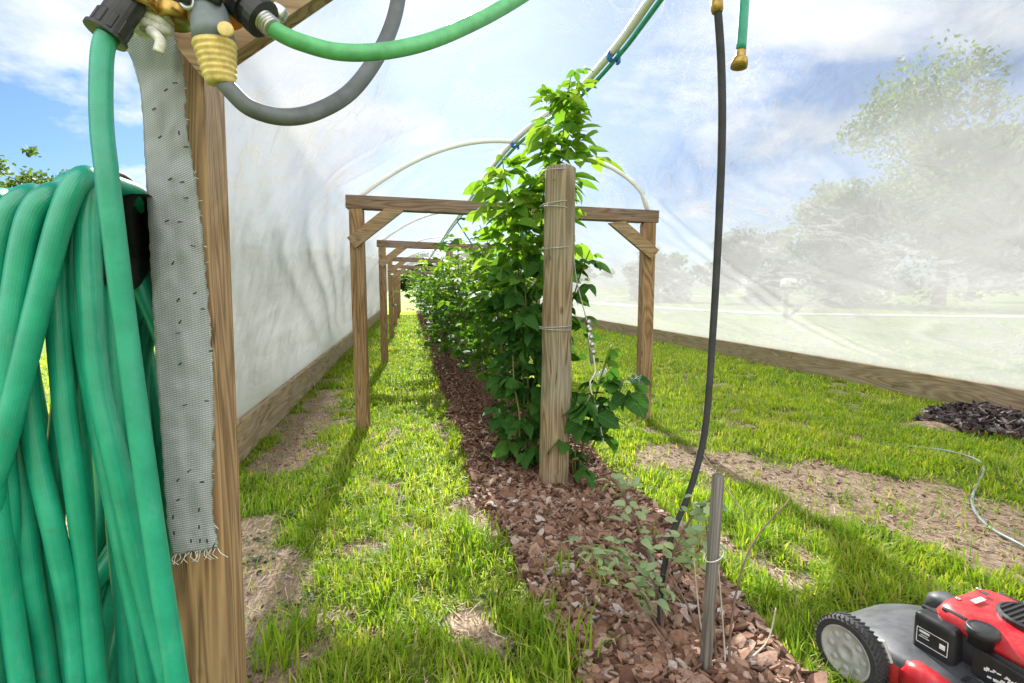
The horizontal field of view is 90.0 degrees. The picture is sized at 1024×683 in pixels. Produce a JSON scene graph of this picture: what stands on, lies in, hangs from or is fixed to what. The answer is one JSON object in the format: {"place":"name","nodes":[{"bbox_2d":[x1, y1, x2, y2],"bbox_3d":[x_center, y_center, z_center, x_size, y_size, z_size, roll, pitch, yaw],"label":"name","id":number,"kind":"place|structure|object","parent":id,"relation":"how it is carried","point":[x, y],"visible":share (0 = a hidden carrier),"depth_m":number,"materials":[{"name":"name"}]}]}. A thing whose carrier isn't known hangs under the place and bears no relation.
{"place":"outdoors","nodes":[
{"label":"outdoors","id":0,"kind":"place"},
{"bbox_2d":[0,0,1023,269],"label":"sky","id":1,"kind":"structure","parent":0,"point":[45,44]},
{"bbox_2d":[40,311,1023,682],"bbox_3d":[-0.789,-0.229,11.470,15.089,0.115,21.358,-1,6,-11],"label":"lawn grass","id":2,"kind":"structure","parent":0,"point":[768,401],"depth_m":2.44,"materials":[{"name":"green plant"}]},
{"bbox_2d":[40,290,1023,682],"bbox_3d":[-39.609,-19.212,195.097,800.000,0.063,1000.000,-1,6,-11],"label":"ground","id":3,"kind":"structure","parent":0,"point":[292,584],"depth_m":2.23,"materials":[{"name":"soil"}]},
{"bbox_2d":[0,145,69,187],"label":"broadleaf tree","id":4,"kind":"object","parent":3,"relation":"on","point":[23,179],"visible":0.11,"depth_m":33.29,"materials":[{"name":"green plant"}]},
{"bbox_2d":[171,0,332,682],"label":"timber frame","id":5,"kind":"object","parent":3,"relation":"on","point":[210,597],"visible":0.54,"depth_m":0.95,"materials":[{"name":"brown wood"}]},
{"bbox_2d":[102,171,151,289],"bbox_3d":[-0.787,-0.177,0.812,0.385,0.196,0.204,-1,6,-11],"label":"hose hanger","id":6,"kind":"object","parent":5,"relation":"attached to","point":[137,229],"visible":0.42,"depth_m":0.87,"materials":[{"name":"black plastic"}]},
{"bbox_2d":[0,0,244,682],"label":"garden hose","id":7,"kind":"object","parent":6,"relation":"hanging from","point":[91,598],"visible":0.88,"depth_m":0.77,"materials":[{"name":"green plastic"}]},
{"bbox_2d":[131,0,272,32],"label":"brass manifold","id":8,"kind":"object","parent":7,"relation":"attached to","point":[177,12],"visible":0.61,"depth_m":0.70,"materials":[{"name":"metal"}]},
{"bbox_2d":[134,0,174,54],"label":"rope knot","id":9,"kind":"object","parent":8,"relation":"attached to","point":[157,29],"visible":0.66,"depth_m":0.70,"materials":[{"name":"white fabric"}]},
{"bbox_2d":[189,0,405,125],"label":"grey hose","id":10,"kind":"object","parent":8,"relation":"attached to","point":[213,42],"visible":0.97,"depth_m":0.72,"materials":[{"name":"grey rubber"}]},
{"bbox_2d":[222,0,528,61],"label":"light green hose","id":11,"kind":"object","parent":8,"relation":"attached to","point":[258,18],"visible":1,"depth_m":0.77,"materials":[{"name":"green rubber"},{"name":"black plastic"},{"name":"galvanised steel"}]},
{"bbox_2d":[127,34,226,564],"bbox_3d":[-0.563,-0.059,0.857,0.109,0.914,0.059,-1,6,-11],"label":"webbing strip","id":12,"kind":"object","parent":5,"relation":"attached to","point":[182,337],"visible":0.94,"depth_m":0.88,"materials":[{"name":"grey fabric"}]},
{"bbox_2d":[237,310,379,462],"bbox_3d":[-3.362,-0.323,11.694,0.042,0.235,18.600,-1,6,-11],"label":"base board","id":13,"kind":"object","parent":3,"relation":"on","point":[268,413],"depth_m":3.96,"materials":[{"name":"brown wood"}]},
{"bbox_2d":[399,273,426,311],"bbox_3d":[-3.558,-1.837,21.015,2.201,1.926,0.132,-1,6,-10],"label":"timber frame","id":14,"kind":"object","parent":3,"relation":"on","point":[400,279],"visible":0.05,"depth_m":20.79,"materials":[{"name":"brown wood"}]},
{"bbox_2d":[396,270,432,317],"bbox_3d":[-2.831,-1.474,17.508,2.201,1.926,0.132,-1,6,-12],"label":"timber frame","id":15,"kind":"object","parent":3,"relation":"on","point":[398,295],"visible":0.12,"depth_m":17.28,"materials":[{"name":"brown wood"}]},
{"bbox_2d":[400,251,444,291],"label":"broadleaf tree","id":16,"kind":"object","parent":3,"relation":"on","point":[403,281],"visible":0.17,"depth_m":66.90,"materials":[{"name":"green plant"}]},
{"bbox_2d":[392,265,466,324],"bbox_3d":[-2.112,-1.100,13.898,2.201,1.926,0.132,-1,6,-11],"label":"timber frame","id":17,"kind":"object","parent":3,"relation":"on","point":[402,268],"visible":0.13,"depth_m":13.67,"materials":[{"name":"brown wood"}]},
{"bbox_2d":[395,250,463,264],"bbox_3d":[-2.104,-2.224,13.804,2.096,0.492,0.032,-1,6,-11],"label":"hoop pipe","id":18,"kind":"object","parent":17,"relation":"on","point":[429,250],"visible":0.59,"depth_m":13.73,"materials":[{"name":"white plastic"}]},
{"bbox_2d":[387,257,473,338],"bbox_3d":[-1.393,-0.737,10.389,2.201,1.926,0.132,-1,6,-11],"label":"timber frame","id":19,"kind":"object","parent":3,"relation":"on","point":[401,261],"visible":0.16,"depth_m":10.15,"materials":[{"name":"brown wood"}]},
{"bbox_2d":[416,236,473,243],"bbox_3d":[-1.391,-1.860,10.294,2.096,0.492,0.032,-1,6,-11],"label":"hoop pipe","id":20,"kind":"object","parent":19,"relation":"on","point":[441,237],"visible":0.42,"depth_m":10.24,"materials":[{"name":"white plastic"}]},
{"bbox_2d":[377,240,541,363],"bbox_3d":[-0.672,-0.379,6.931,2.201,1.926,0.132,-1,6,-11],"label":"timber frame","id":21,"kind":"object","parent":3,"relation":"on","point":[400,247],"visible":0.39,"depth_m":6.70,"materials":[{"name":"brown wood"}]},
{"bbox_2d":[382,214,534,244],"bbox_3d":[-0.688,-1.502,6.833,2.096,0.492,0.032,-1,6,-11],"label":"hoop pipe","id":22,"kind":"object","parent":21,"relation":"on","point":[404,225],"visible":0.33,"depth_m":6.68,"materials":[{"name":"white plastic"}]},
{"bbox_2d":[453,253,469,258],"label":"broadleaf tree","id":23,"kind":"object","parent":3,"relation":"on","point":[464,255],"visible":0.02,"depth_m":69.14,"materials":[{"name":"green plant"}]},
{"bbox_2d":[345,194,658,430],"bbox_3d":[-0.028,-0.042,3.682,2.201,1.926,0.132,-1,6,-7],"label":"timber frame","id":24,"kind":"object","parent":3,"relation":"on","point":[361,232],"visible":0.76,"depth_m":3.56,"materials":[{"name":"brown wood"}]},
{"bbox_2d":[359,138,649,209],"bbox_3d":[-0.028,-1.166,3.586,2.096,0.492,0.034,-1,6,-7],"label":"hoop pipe","id":25,"kind":"object","parent":24,"relation":"on","point":[384,178],"visible":0.66,"depth_m":3.52,"materials":[{"name":"white plastic"}]},
{"bbox_2d":[425,0,655,263],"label":"ridge pipe","id":26,"kind":"object","parent":25,"relation":"attached to","point":[628,31],"visible":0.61,"depth_m":2.39,"materials":[{"name":"white plastic"}]},
{"bbox_2d":[426,0,663,263],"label":"supply hose","id":27,"kind":"object","parent":26,"relation":"attached to","point":[647,18],"visible":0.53,"depth_m":2.32,"materials":[{"name":"teal rubber"}]},
{"bbox_2d":[457,222,480,258],"bbox_3d":[-0.592,-1.342,7.557,0.441,0.836,0.059,-1,6,-11],"label":"drop hose","id":28,"kind":"object","parent":27,"relation":"hanging from","point":[465,233],"visible":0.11,"depth_m":7.49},
{"bbox_2d":[246,456,830,682],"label":"grass tufts","id":29,"kind":"object","parent":3,"relation":"on","point":[279,639],"visible":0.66,"depth_m":1.47,"materials":[{"name":"green plant"}]},
{"bbox_2d":[243,448,909,673],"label":"lawn weeds","id":30,"kind":"object","parent":3,"relation":"on","point":[483,596],"visible":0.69,"depth_m":1.82,"materials":[{"name":"green plant"}]},
{"bbox_2d":[240,382,1023,682],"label":"dry straw","id":31,"kind":"object","parent":3,"relation":"on","point":[782,570],"visible":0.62,"depth_m":2.18,"materials":[{"name":"beige plant"}]},
{"bbox_2d":[241,311,1023,682],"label":"mulch","id":32,"kind":"object","parent":3,"relation":"on","point":[551,523],"visible":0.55,"depth_m":1.76,"materials":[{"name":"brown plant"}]},
{"bbox_2d":[404,281,423,312],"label":"blackberry bush","id":33,"kind":"object","parent":32,"relation":"on","point":[412,291],"visible":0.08,"depth_m":19.81,"materials":[{"name":"green plant"}]},
{"bbox_2d":[410,275,444,334],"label":"blackberry bush","id":34,"kind":"object","parent":32,"relation":"on","point":[434,304],"visible":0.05,"depth_m":9.29,"materials":[{"name":"green plant"}]},
{"bbox_2d":[412,273,443,334],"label":"blackberry bush","id":35,"kind":"object","parent":32,"relation":"on","point":[424,301],"visible":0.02,"depth_m":10.41,"materials":[{"name":"green plant"}]},
{"bbox_2d":[390,266,475,359],"bbox_3d":[-0.747,-0.319,6.686,1.654,1.298,1.041,-2,6,-15],"label":"blackberry bush","id":36,"kind":"object","parent":32,"relation":"on","point":[419,303],"visible":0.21,"depth_m":6.55,"materials":[{"name":"green plant"}]},
{"bbox_2d":[405,264,461,338],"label":"blackberry bush","id":37,"kind":"object","parent":32,"relation":"on","point":[423,295],"visible":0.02,"depth_m":8.27,"materials":[{"name":"green plant"}]},
{"bbox_2d":[407,289,459,328],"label":"blackberry bush","id":38,"kind":"object","parent":32,"relation":"on","point":[422,305],"visible":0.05,"depth_m":11.61,"materials":[{"name":"green plant"}]},
{"bbox_2d":[409,256,472,351],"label":"blackberry bush","id":39,"kind":"object","parent":32,"relation":"on","point":[426,265],"visible":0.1,"depth_m":7.70,"materials":[{"name":"green plant"}]},
{"bbox_2d":[446,250,452,264],"bbox_3d":[-1.216,-0.852,10.024,0.140,1.830,0.140,-1,6,-11],"label":"trellis post","id":40,"kind":"object","parent":32,"relation":"on","point":[450,252],"visible":0.14,"depth_m":9.88,"materials":[{"name":"brown wood"}]},
{"bbox_2d":[402,251,525,370],"bbox_3d":[-0.591,-0.324,5.864,1.465,1.477,1.169,6,8,43],"label":"blackberry bush","id":41,"kind":"object","parent":32,"relation":"on","point":[433,280],"visible":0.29,"depth_m":5.84,"materials":[{"name":"green plant"}]},
{"bbox_2d":[414,233,535,386],"bbox_3d":[-0.338,-0.286,5.157,0.905,1.549,1.493,-4,7,-36],"label":"blackberry bush","id":42,"kind":"object","parent":32,"relation":"on","point":[455,288],"visible":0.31,"depth_m":5.15,"materials":[{"name":"green plant"}]},
{"bbox_2d":[442,247,543,405],"bbox_3d":[-0.081,-0.087,4.146,0.946,1.362,1.503,-1,6,-11],"label":"blackberry bush","id":43,"kind":"object","parent":32,"relation":"on","point":[462,321],"visible":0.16,"depth_m":4.23,"materials":[{"name":"green plant"}]},
{"bbox_2d":[432,217,589,431],"bbox_3d":[-0.083,-0.111,3.458,1.063,1.551,1.332,2,6,18],"label":"blackberry bush","id":44,"kind":"object","parent":32,"relation":"on","point":[478,283],"visible":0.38,"depth_m":3.39,"materials":[{"name":"green plant"}]},
{"bbox_2d":[462,66,625,468],"bbox_3d":[0.117,-0.285,2.688,0.702,2.080,0.738,-4,7,-34],"label":"blackberry bush","id":45,"kind":"object","parent":32,"relation":"on","point":[523,343],"visible":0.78,"depth_m":2.65,"materials":[{"name":"green plant"}]},
{"bbox_2d":[538,164,575,484],"bbox_3d":[0.215,0.010,2.496,0.176,1.668,0.162,-1,6,-11],"label":"log post","id":46,"kind":"object","parent":32,"relation":"on","point":[558,250],"visible":0.92,"depth_m":2.43,"materials":[{"name":"brown wood"}]},
{"bbox_2d":[574,256,604,444],"bbox_3d":[0.376,-0.064,2.495,0.170,1.138,0.080,1,6,10],"label":"wire tensioner","id":47,"kind":"object","parent":46,"relation":"hanging from","point":[592,352],"visible":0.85,"depth_m":2.51,"materials":[{"name":"metal"}]},
{"bbox_2d":[546,345,651,490],"bbox_3d":[0.433,0.384,2.552,0.568,0.718,0.377,-1,6,-11],"label":"blackberry shoot","id":48,"kind":"object","parent":32,"relation":"on","point":[604,418],"visible":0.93,"depth_m":2.50,"materials":[{"name":"green plant"}]},
{"bbox_2d":[560,456,790,666],"bbox_3d":[0.609,0.606,1.574,0.991,0.529,0.444,-6,8,-44],"label":"blueberry bush","id":49,"kind":"object","parent":32,"relation":"on","point":[697,512],"visible":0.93,"depth_m":1.38,"materials":[{"name":"green plant"}]},
{"bbox_2d":[657,0,725,625],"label":"drip hose","id":50,"kind":"object","parent":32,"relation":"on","point":[716,8],"visible":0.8,"depth_m":1.42,"materials":[{"name":"black rubber"}]},
{"bbox_2d":[700,473,724,670],"bbox_3d":[0.501,0.634,1.286,0.050,0.620,0.046,-1,6,-11],"label":"wooden stake","id":51,"kind":"object","parent":32,"relation":"on","point":[712,559],"visible":1,"depth_m":1.27,"materials":[{"name":"grey wood"}]},
{"bbox_2d":[572,315,1023,412],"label":"base board","id":52,"kind":"object","parent":3,"relation":"on","point":[937,388],"visible":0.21,"depth_m":5.28,"materials":[{"name":"brown wood"}]},
{"bbox_2d":[224,0,1023,418],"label":"tunnel cover","id":53,"kind":"object","parent":52,"relation":"attached to","point":[874,208],"visible":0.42,"depth_m":2.58,"materials":[{"name":"white plastic"}]},
{"bbox_2d":[730,0,748,70],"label":"hose end","id":54,"kind":"object","parent":53,"relation":"hanging from","point":[739,61],"visible":1,"depth_m":1.84,"materials":[{"name":"gold metal"}]},
{"bbox_2d":[814,587,1023,682],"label":"lawn mower","id":55,"kind":"object","parent":3,"relation":"on","point":[976,636],"visible":0.98,"depth_m":1.21,"materials":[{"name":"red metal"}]},
{"bbox_2d":[889,443,1023,547],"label":"drip tube","id":56,"kind":"object","parent":3,"relation":"on","point":[984,522],"visible":0.81,"depth_m":2.40,"materials":[{"name":"grey plastic"}]},
{"bbox_2d":[911,400,1023,440],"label":"dark mulch","id":57,"kind":"object","parent":3,"relation":"on","point":[989,417],"visible":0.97,"depth_m":3.71,"materials":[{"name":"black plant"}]}
]}

